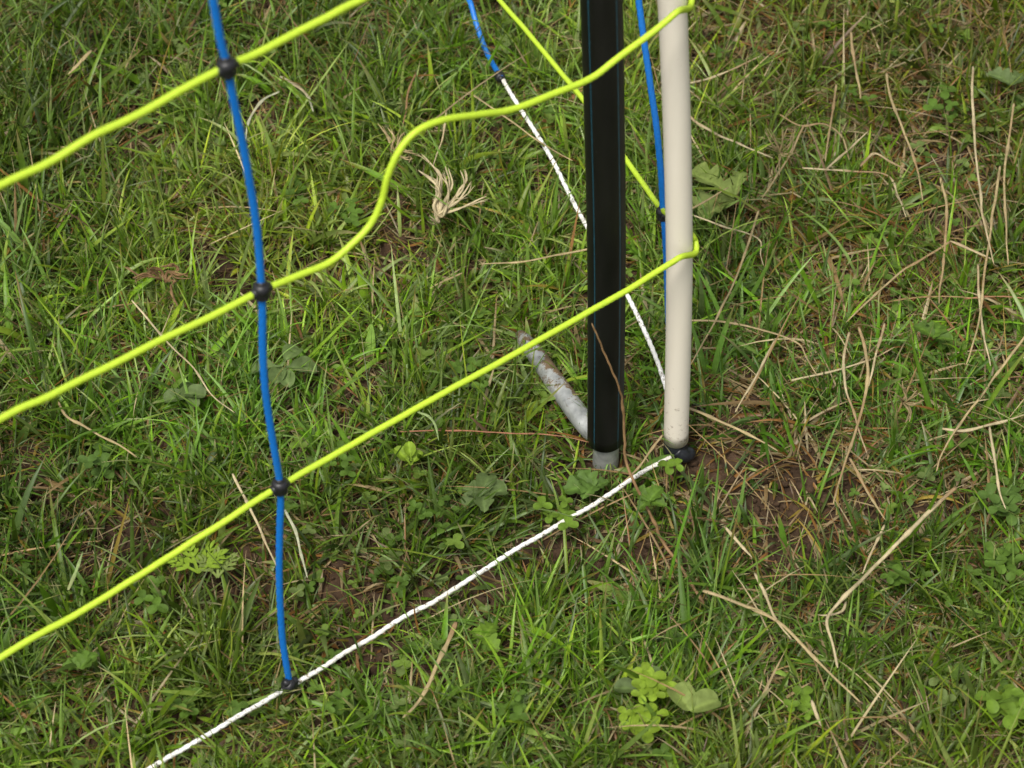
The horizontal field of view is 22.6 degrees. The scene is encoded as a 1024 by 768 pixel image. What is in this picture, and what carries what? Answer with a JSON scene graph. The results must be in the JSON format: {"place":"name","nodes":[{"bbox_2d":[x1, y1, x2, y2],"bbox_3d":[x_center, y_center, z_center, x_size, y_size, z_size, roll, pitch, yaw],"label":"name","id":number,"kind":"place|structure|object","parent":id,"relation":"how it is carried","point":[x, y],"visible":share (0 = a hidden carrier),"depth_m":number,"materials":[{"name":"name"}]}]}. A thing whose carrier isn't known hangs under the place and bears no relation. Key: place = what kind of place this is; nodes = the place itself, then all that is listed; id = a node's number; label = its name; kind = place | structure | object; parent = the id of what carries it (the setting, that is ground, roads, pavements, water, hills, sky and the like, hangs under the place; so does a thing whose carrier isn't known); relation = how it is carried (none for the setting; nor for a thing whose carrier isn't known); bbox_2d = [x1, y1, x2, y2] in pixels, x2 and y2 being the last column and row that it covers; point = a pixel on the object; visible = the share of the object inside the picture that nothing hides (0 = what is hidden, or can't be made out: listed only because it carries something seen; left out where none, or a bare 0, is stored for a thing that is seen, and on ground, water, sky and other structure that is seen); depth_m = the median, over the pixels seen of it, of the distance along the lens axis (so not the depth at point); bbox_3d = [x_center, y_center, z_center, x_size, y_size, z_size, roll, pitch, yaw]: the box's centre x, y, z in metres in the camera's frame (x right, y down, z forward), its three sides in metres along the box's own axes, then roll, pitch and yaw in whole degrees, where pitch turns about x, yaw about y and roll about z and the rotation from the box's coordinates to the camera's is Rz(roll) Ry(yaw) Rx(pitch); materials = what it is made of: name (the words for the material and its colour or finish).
{"place":"outdoors","nodes":[
{"label":"outdoors","id":0,"kind":"place"},
{"bbox_2d":[0,0,1023,767],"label":"ground","id":1,"kind":"structure","parent":0,"point":[706,458],"depth_m":1.44,"materials":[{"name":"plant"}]},
{"bbox_2d":[67,552,82,589],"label":"straw stem","id":2,"kind":"object","parent":1,"relation":"on","point":[73,577],"visible":1,"depth_m":1.37,"materials":[{"name":"plant"}]},
{"bbox_2d":[68,50,91,73],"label":"straw stem","id":3,"kind":"object","parent":1,"relation":"on","point":[85,56],"visible":1,"depth_m":1.65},
{"bbox_2d":[62,650,98,669],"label":"lobed weed","id":4,"kind":"object","parent":1,"relation":"on","point":[81,659],"visible":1,"depth_m":1.34,"materials":[{"name":"green plant"}]},
{"bbox_2d":[77,443,114,478],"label":"clover plant","id":5,"kind":"object","parent":1,"relation":"on","point":[90,460],"visible":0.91,"depth_m":1.43,"materials":[{"name":"green plant"}]},
{"bbox_2d":[58,401,136,456],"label":"straw stem","id":6,"kind":"object","parent":1,"relation":"on","point":[81,424],"visible":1,"depth_m":1.44,"materials":[{"name":"plant"}]},
{"bbox_2d":[134,575,167,613],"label":"clover plant","id":7,"kind":"object","parent":1,"relation":"on","point":[154,599],"visible":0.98,"depth_m":1.36,"materials":[{"name":"green plant"}]},
{"bbox_2d":[123,263,189,305],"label":"dead tuft","id":8,"kind":"object","parent":1,"relation":"on","point":[151,273],"visible":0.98,"depth_m":1.51,"materials":[{"name":"plant"}]},
{"bbox_2d":[162,686,201,718],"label":"clover plant","id":9,"kind":"object","parent":1,"relation":"on","point":[182,714],"visible":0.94,"depth_m":1.32,"materials":[{"name":"green plant"}]},
{"bbox_2d":[131,300,234,412],"bbox_3d":[-0.190,-0.016,1.467,0.004,0.001,0.110,-29,54,-24],"label":"straw stem","id":10,"kind":"object","parent":1,"relation":"on","point":[168,343],"visible":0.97,"depth_m":1.47,"materials":[{"name":"plant"}]},
{"bbox_2d":[163,382,205,406],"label":"spoon leaf weed","id":11,"kind":"object","parent":1,"relation":"on","point":[199,389],"visible":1,"depth_m":1.46,"materials":[{"name":"plant"}]},
{"bbox_2d":[168,539,229,573],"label":"ferny weed","id":12,"kind":"object","parent":1,"relation":"on","point":[210,561],"visible":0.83,"depth_m":1.38,"materials":[{"name":"green plant"}]},
{"bbox_2d":[195,546,239,577],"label":"ferny weed","id":13,"kind":"object","parent":1,"relation":"on","point":[217,574],"visible":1,"depth_m":1.38,"materials":[{"name":"green plant"}]},
{"bbox_2d":[232,473,275,564],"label":"straw stem","id":14,"kind":"object","parent":1,"relation":"on","point":[250,509],"visible":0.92,"depth_m":1.39,"materials":[{"name":"plant"}]},
{"bbox_2d":[245,91,279,135],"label":"straw stem","id":15,"kind":"object","parent":1,"relation":"on","point":[260,102],"visible":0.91,"depth_m":1.62,"materials":[{"name":"plant"}]},
{"bbox_2d":[252,344,316,387],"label":"spoon leaf weed","id":16,"kind":"object","parent":1,"relation":"on","point":[283,378],"visible":0.93,"depth_m":1.47,"materials":[{"name":"plant"}]},
{"bbox_2d":[280,176,308,205],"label":"clover plant","id":17,"kind":"object","parent":1,"relation":"on","point":[298,190],"visible":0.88,"depth_m":1.58,"materials":[{"name":"green plant"}]},
{"bbox_2d":[284,509,307,577],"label":"straw stem","id":18,"kind":"object","parent":1,"relation":"on","point":[295,532],"visible":0.99,"depth_m":1.38,"materials":[{"name":"plant"}]},
{"bbox_2d":[280,76,313,111],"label":"straw stem","id":19,"kind":"object","parent":1,"relation":"on","point":[296,85],"visible":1,"depth_m":1.63,"materials":[{"name":"plant"}]},
{"bbox_2d":[321,688,351,714],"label":"clover plant","id":20,"kind":"object","parent":1,"relation":"on","point":[340,695],"visible":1,"depth_m":1.32,"materials":[{"name":"green plant"}]},
{"bbox_2d":[323,440,355,478],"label":"clover plant","id":21,"kind":"object","parent":1,"relation":"on","point":[344,464],"visible":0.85,"depth_m":1.43,"materials":[{"name":"green plant"}]},
{"bbox_2d":[328,197,362,225],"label":"clover plant","id":22,"kind":"object","parent":1,"relation":"on","point":[353,218],"visible":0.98,"depth_m":1.56,"materials":[{"name":"green plant"}]},
{"bbox_2d":[378,124,419,161],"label":"dead tuft","id":23,"kind":"object","parent":1,"relation":"on","point":[389,139],"visible":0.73,"depth_m":1.59,"materials":[{"name":"plant"}]},
{"bbox_2d":[393,441,422,465],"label":"spoon leaf weed","id":24,"kind":"object","parent":1,"relation":"on","point":[408,449],"visible":1,"depth_m":1.42,"materials":[{"name":"plant"}]},
{"bbox_2d":[402,73,415,126],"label":"straw stem","id":25,"kind":"object","parent":1,"relation":"on","point":[408,91],"visible":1,"depth_m":1.62,"materials":[{"name":"plant"}]},
{"bbox_2d":[417,412,438,440],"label":"straw stem","id":26,"kind":"object","parent":1,"relation":"on","point":[432,420],"visible":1,"depth_m":1.44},
{"bbox_2d":[407,494,450,533],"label":"clover plant","id":27,"kind":"object","parent":1,"relation":"on","point":[423,514],"visible":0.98,"depth_m":1.40,"materials":[{"name":"green plant"}]},
{"bbox_2d":[402,622,457,717],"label":"straw stem","id":28,"kind":"object","parent":1,"relation":"on","point":[444,649],"visible":1,"depth_m":1.33,"materials":[{"name":"plant"}]},
{"bbox_2d":[433,111,446,164],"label":"straw stem","id":29,"kind":"object","parent":1,"relation":"on","point":[444,126],"visible":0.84,"depth_m":1.59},
{"bbox_2d":[429,273,462,288],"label":"straw stem","id":30,"kind":"object","parent":1,"relation":"on","point":[452,277],"visible":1,"depth_m":1.52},
{"bbox_2d":[416,153,489,224],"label":"dead tuft","id":31,"kind":"object","parent":1,"relation":"on","point":[440,209],"visible":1,"depth_m":1.56,"materials":[{"name":"plant"}]},
{"bbox_2d":[446,357,488,393],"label":"clover plant","id":32,"kind":"object","parent":1,"relation":"on","point":[456,364],"visible":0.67,"depth_m":1.48,"materials":[{"name":"green plant"}]},
{"bbox_2d":[461,472,507,512],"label":"spoon leaf weed","id":33,"kind":"object","parent":1,"relation":"on","point":[483,479],"visible":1,"depth_m":1.41,"materials":[{"name":"plant"}]},
{"bbox_2d":[469,621,500,651],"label":"lobed weed","id":34,"kind":"object","parent":1,"relation":"on","point":[491,638],"visible":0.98,"depth_m":1.35,"materials":[{"name":"green plant"}]},
{"bbox_2d":[400,430,587,441],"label":"straw stem","id":35,"kind":"object","parent":1,"relation":"on","point":[491,432],"visible":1,"depth_m":1.44,"materials":[{"name":"plant"}]},
{"bbox_2d":[0,0,1023,767],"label":"ground clover","id":36,"kind":"object","parent":1,"relation":"on","point":[398,590],"visible":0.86,"depth_m":1.48,"materials":[{"name":"green plant"}]},
{"bbox_2d":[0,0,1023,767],"bbox_3d":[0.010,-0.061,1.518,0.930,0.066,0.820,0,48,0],"label":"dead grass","id":37,"kind":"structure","parent":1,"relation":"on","point":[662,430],"depth_m":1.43,"materials":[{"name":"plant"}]},
{"bbox_2d":[496,689,529,720],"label":"clover plant","id":38,"kind":"object","parent":1,"relation":"on","point":[517,706],"visible":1,"depth_m":1.31,"materials":[{"name":"green plant"}]},
{"bbox_2d":[474,95,572,160],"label":"straw stem","id":39,"kind":"object","parent":1,"relation":"on","point":[504,116],"visible":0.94,"depth_m":1.60,"materials":[{"name":"plant"}]},
{"bbox_2d":[482,248,586,263],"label":"straw stem","id":40,"kind":"object","parent":1,"relation":"on","point":[559,254],"visible":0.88,"depth_m":1.52,"materials":[{"name":"plant"}]},
{"bbox_2d":[533,495,578,530],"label":"clover plant","id":41,"kind":"object","parent":1,"relation":"on","point":[563,508],"visible":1,"depth_m":1.41,"materials":[{"name":"green plant"}]},
{"bbox_2d":[515,0,625,476],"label":"fence post","id":42,"kind":"object","parent":1,"relation":"on","point":[599,428],"visible":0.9,"depth_m":1.31,"materials":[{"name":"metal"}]},
{"bbox_2d":[562,467,608,498],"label":"lobed weed","id":43,"kind":"object","parent":1,"relation":"on","point":[586,481],"visible":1,"depth_m":1.43,"materials":[{"name":"green plant"}]},
{"bbox_2d":[614,664,660,692],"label":"broad leaf weed","id":44,"kind":"object","parent":1,"relation":"on","point":[623,685],"visible":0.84,"depth_m":1.33,"materials":[{"name":"plant"}]},
{"bbox_2d":[622,435,662,482],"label":"straw stem","id":45,"kind":"object","parent":1,"relation":"on","point":[653,446],"visible":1,"depth_m":1.42,"materials":[{"name":"plant"}]},
{"bbox_2d":[618,702,668,743],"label":"clover plant","id":46,"kind":"object","parent":1,"relation":"on","point":[636,719],"visible":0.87,"depth_m":1.30,"materials":[{"name":"green plant"}]},
{"bbox_2d":[592,324,704,603],"bbox_3d":[0.079,0.040,1.357,0.016,0.131,0.105,-28,54,-23],"label":"straw stem","id":47,"kind":"object","parent":1,"relation":"on","point":[654,522],"visible":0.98,"depth_m":1.38,"materials":[{"name":"plant"}]},
{"bbox_2d":[631,484,666,509],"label":"lobed weed","id":48,"kind":"object","parent":1,"relation":"on","point":[651,495],"visible":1,"depth_m":1.41,"materials":[{"name":"green plant"}]},
{"bbox_2d":[627,662,676,703],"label":"clover plant","id":49,"kind":"object","parent":1,"relation":"on","point":[648,689],"visible":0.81,"depth_m":1.31,"materials":[{"name":"green plant"}]},
{"bbox_2d":[657,458,683,495],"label":"clover plant","id":50,"kind":"object","parent":1,"relation":"on","point":[669,464],"visible":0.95,"depth_m":1.42,"materials":[{"name":"green plant"}]},
{"bbox_2d":[657,0,695,463],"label":"fence post","id":51,"kind":"object","parent":1,"relation":"on","point":[675,71],"visible":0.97,"depth_m":1.31,"materials":[{"name":"beige plastic"}]},
{"bbox_2d":[0,0,698,767],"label":"electric netting","id":52,"kind":"object","parent":51,"relation":"attached to","point":[226,70],"visible":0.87,"depth_m":1.18,"materials":[{"name":"plastic"}]},
{"bbox_2d":[667,682,720,712],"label":"round leaf weed","id":53,"kind":"object","parent":1,"relation":"on","point":[705,699],"visible":1,"depth_m":1.30,"materials":[{"name":"plant"}]},
{"bbox_2d":[692,162,746,220],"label":"lobed weed","id":54,"kind":"object","parent":1,"relation":"on","point":[704,177],"visible":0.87,"depth_m":1.57,"materials":[{"name":"green plant"}]},
{"bbox_2d":[692,187,728,208],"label":"straw stem","id":55,"kind":"object","parent":54,"relation":"on","point":[703,202],"visible":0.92,"depth_m":1.55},
{"bbox_2d":[691,210,758,363],"bbox_3d":[0.127,-0.057,1.502,0.005,0.001,0.134,15,50,13],"label":"straw stem","id":56,"kind":"object","parent":1,"relation":"on","point":[740,266],"visible":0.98,"depth_m":1.50,"materials":[{"name":"plant"}]},
{"bbox_2d":[690,56,759,83],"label":"straw stem","id":57,"kind":"object","parent":1,"relation":"on","point":[715,76],"visible":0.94,"depth_m":1.64,"materials":[{"name":"plant"}]},
{"bbox_2d":[694,215,763,265],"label":"straw stem","id":58,"kind":"object","parent":1,"relation":"on","point":[720,225],"visible":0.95,"depth_m":1.54,"materials":[{"name":"plant"}]},
{"bbox_2d":[691,116,773,158],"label":"straw stem","id":59,"kind":"object","parent":1,"relation":"on","point":[710,130],"visible":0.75,"depth_m":1.59,"materials":[{"name":"plant"}]},
{"bbox_2d":[689,407,777,450],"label":"straw stem","id":60,"kind":"object","parent":1,"relation":"on","point":[722,422],"visible":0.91,"depth_m":1.44,"materials":[{"name":"plant"}]},
{"bbox_2d":[724,526,751,556],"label":"straw stem","id":61,"kind":"object","parent":1,"relation":"on","point":[737,541],"visible":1,"depth_m":1.38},
{"bbox_2d":[692,319,816,374],"bbox_3d":[0.144,-0.026,1.482,0.083,0.002,0.018,24,52,20],"label":"straw stem","id":62,"kind":"object","parent":1,"relation":"on","point":[735,323],"visible":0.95,"depth_m":1.49,"materials":[{"name":"plant"}]},
{"bbox_2d":[735,340,774,411],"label":"straw stem","id":63,"kind":"object","parent":1,"relation":"on","point":[757,373],"visible":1,"depth_m":1.46,"materials":[{"name":"plant"}]},
{"bbox_2d":[754,573,790,637],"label":"straw stem","id":64,"kind":"object","parent":1,"relation":"on","point":[766,597],"visible":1,"depth_m":1.35,"materials":[{"name":"plant"}]},
{"bbox_2d":[702,590,859,701],"bbox_3d":[0.143,0.133,1.334,0.105,0.002,0.013,34,56,27],"label":"straw stem","id":65,"kind":"object","parent":1,"relation":"on","point":[806,649],"visible":0.99,"depth_m":1.34,"materials":[{"name":"plant"}]},
{"bbox_2d":[765,128,798,174],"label":"dead tuft","id":66,"kind":"object","parent":1,"relation":"on","point":[777,148],"visible":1,"depth_m":1.59,"materials":[{"name":"plant"}]},
{"bbox_2d":[762,126,803,197],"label":"straw stem","id":67,"kind":"object","parent":1,"relation":"on","point":[791,152],"visible":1,"depth_m":1.58,"materials":[{"name":"plant"}]},
{"bbox_2d":[783,686,813,723],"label":"clover plant","id":68,"kind":"object","parent":1,"relation":"on","point":[805,700],"visible":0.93,"depth_m":1.32,"materials":[{"name":"green plant"}]},
{"bbox_2d":[780,114,848,158],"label":"straw stem","id":69,"kind":"object","parent":1,"relation":"on","point":[806,125],"visible":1,"depth_m":1.60,"materials":[{"name":"plant"}]},
{"bbox_2d":[811,700,820,725],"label":"straw stem","id":70,"kind":"object","parent":1,"relation":"on","point":[816,714],"visible":1,"depth_m":1.31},
{"bbox_2d":[825,84,836,160],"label":"straw stem","id":71,"kind":"object","parent":1,"relation":"on","point":[833,108],"visible":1,"depth_m":1.60,"materials":[{"name":"plant"}]},
{"bbox_2d":[817,601,846,615],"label":"straw stem","id":72,"kind":"object","parent":1,"relation":"on","point":[842,609],"visible":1,"depth_m":1.35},
{"bbox_2d":[791,347,893,380],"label":"straw stem","id":73,"kind":"object","parent":1,"relation":"on","point":[827,372],"visible":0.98,"depth_m":1.47,"materials":[{"name":"plant"}]},
{"bbox_2d":[826,131,867,168],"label":"straw stem","id":74,"kind":"object","parent":1,"relation":"on","point":[839,157],"visible":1,"depth_m":1.58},
{"bbox_2d":[833,327,869,503],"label":"straw stem","id":75,"kind":"object","parent":1,"relation":"on","point":[867,381],"visible":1,"depth_m":1.44,"materials":[{"name":"plant"}]},
{"bbox_2d":[802,167,905,215],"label":"straw stem","id":76,"kind":"object","parent":1,"relation":"on","point":[892,180],"visible":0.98,"depth_m":1.58,"materials":[{"name":"plant"}]},
{"bbox_2d":[842,332,866,452],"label":"straw stem","id":77,"kind":"object","parent":1,"relation":"on","point":[843,372],"visible":1,"depth_m":1.46,"materials":[{"name":"plant"}]},
{"bbox_2d":[850,31,860,98],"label":"straw stem","id":78,"kind":"object","parent":1,"relation":"on","point":[853,55],"visible":1,"depth_m":1.64,"materials":[{"name":"plant"}]},
{"bbox_2d":[848,457,884,518],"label":"straw stem","id":79,"kind":"object","parent":1,"relation":"on","point":[859,476],"visible":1,"depth_m":1.41,"materials":[{"name":"plant"}]},
{"bbox_2d":[862,525,884,573],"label":"straw stem","id":80,"kind":"object","parent":1,"relation":"on","point":[875,543],"visible":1,"depth_m":1.38,"materials":[{"name":"plant"}]},
{"bbox_2d":[869,323,884,384],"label":"straw stem","id":81,"kind":"object","parent":1,"relation":"on","point":[878,344],"visible":0.98,"depth_m":1.47,"materials":[{"name":"plant"}]},
{"bbox_2d":[860,152,910,172],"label":"straw stem","id":82,"kind":"object","parent":1,"relation":"on","point":[868,157],"visible":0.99,"depth_m":1.58,"materials":[{"name":"plant"}]},
{"bbox_2d":[825,486,956,667],"bbox_3d":[0.196,0.097,1.358,0.020,0.003,0.142,25,53,21],"label":"straw stem","id":83,"kind":"object","parent":1,"relation":"on","point":[906,534],"visible":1,"depth_m":1.36,"materials":[{"name":"plant"}]},
{"bbox_2d":[880,560,909,593],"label":"clover plant","id":84,"kind":"object","parent":1,"relation":"on","point":[893,579],"visible":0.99,"depth_m":1.37,"materials":[{"name":"green plant"}]},
{"bbox_2d":[846,241,949,321],"bbox_3d":[0.227,-0.062,1.514,0.095,0.002,0.005,-36,57,-28],"label":"straw stem","id":85,"kind":"object","parent":1,"relation":"on","point":[897,274],"visible":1,"depth_m":1.52,"materials":[{"name":"plant"}]},
{"bbox_2d":[885,73,922,199],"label":"straw stem","id":86,"kind":"object","parent":1,"relation":"on","point":[900,122],"visible":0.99,"depth_m":1.60,"materials":[{"name":"plant"}]},
{"bbox_2d":[892,382,923,422],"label":"dead tuft","id":87,"kind":"object","parent":1,"relation":"on","point":[907,404],"visible":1,"depth_m":1.45,"materials":[{"name":"plant"}]},
{"bbox_2d":[912,320,952,340],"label":"lobed weed","id":88,"kind":"object","parent":1,"relation":"on","point":[939,331],"visible":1,"depth_m":1.49,"materials":[{"name":"green plant"}]},
{"bbox_2d":[923,84,958,122],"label":"clover plant","id":89,"kind":"object","parent":1,"relation":"on","point":[933,102],"visible":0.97,"depth_m":1.63,"materials":[{"name":"green plant"}]},
{"bbox_2d":[938,177,948,302],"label":"straw stem","id":90,"kind":"object","parent":1,"relation":"on","point":[946,221],"visible":0.98,"depth_m":1.54,"materials":[{"name":"plant"}]},
{"bbox_2d":[950,240,991,258],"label":"straw stem","id":91,"kind":"object","parent":1,"relation":"on","point":[966,247],"visible":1,"depth_m":1.53,"materials":[{"name":"plant"}]},
{"bbox_2d":[936,336,1023,470],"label":"straw stem","id":92,"kind":"object","parent":1,"relation":"on","point":[989,384],"visible":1,"depth_m":1.45,"materials":[{"name":"plant"}]},
{"bbox_2d":[971,66,993,263],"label":"straw stem","id":93,"kind":"object","parent":1,"relation":"on","point":[974,138],"visible":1,"depth_m":1.57,"materials":[{"name":"plant"}]},
{"bbox_2d":[942,414,1023,431],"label":"straw stem","id":94,"kind":"object","parent":1,"relation":"on","point":[976,428],"visible":1,"depth_m":1.44,"materials":[{"name":"plant"}]},
{"bbox_2d":[966,166,1000,363],"bbox_3d":[0.281,-0.072,1.516,0.004,0.002,0.170,10,49,9],"label":"straw stem","id":95,"kind":"object","parent":1,"relation":"on","point":[990,231],"visible":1,"depth_m":1.52,"materials":[{"name":"plant"}]},
{"bbox_2d":[977,264,990,365],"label":"straw stem","id":96,"kind":"object","parent":1,"relation":"on","point":[979,300],"visible":1,"depth_m":1.49,"materials":[{"name":"plant"}]},
{"bbox_2d":[964,296,1023,298],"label":"straw stem","id":97,"kind":"object","parent":1,"relation":"on","point":[994,296],"visible":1,"depth_m":1.51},
{"bbox_2d":[989,426,1005,508],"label":"straw stem","id":98,"kind":"object","parent":1,"relation":"on","point":[994,458],"visible":1,"depth_m":1.42,"materials":[{"name":"plant"}]},
{"bbox_2d":[975,684,1023,729],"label":"clover plant","id":99,"kind":"object","parent":1,"relation":"on","point":[995,707],"visible":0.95,"depth_m":1.31,"materials":[{"name":"green plant"}]},
{"bbox_2d":[977,482,1021,525],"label":"clover plant","id":100,"kind":"object","parent":1,"relation":"on","point":[995,499],"visible":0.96,"depth_m":1.41,"materials":[{"name":"green plant"}]},
{"bbox_2d":[984,541,1023,584],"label":"clover plant","id":101,"kind":"object","parent":1,"relation":"on","point":[1006,557],"visible":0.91,"depth_m":1.38,"materials":[{"name":"green plant"}]},
{"bbox_2d":[987,67,1023,85],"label":"lobed weed","id":102,"kind":"object","parent":1,"relation":"on","point":[1007,77],"visible":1,"depth_m":1.64,"materials":[{"name":"green plant"}]},
{"bbox_2d":[1003,103,1014,264],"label":"straw stem","id":103,"kind":"object","parent":1,"relation":"on","point":[1007,149],"visible":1,"depth_m":1.56,"materials":[{"name":"plant"}]}
]}

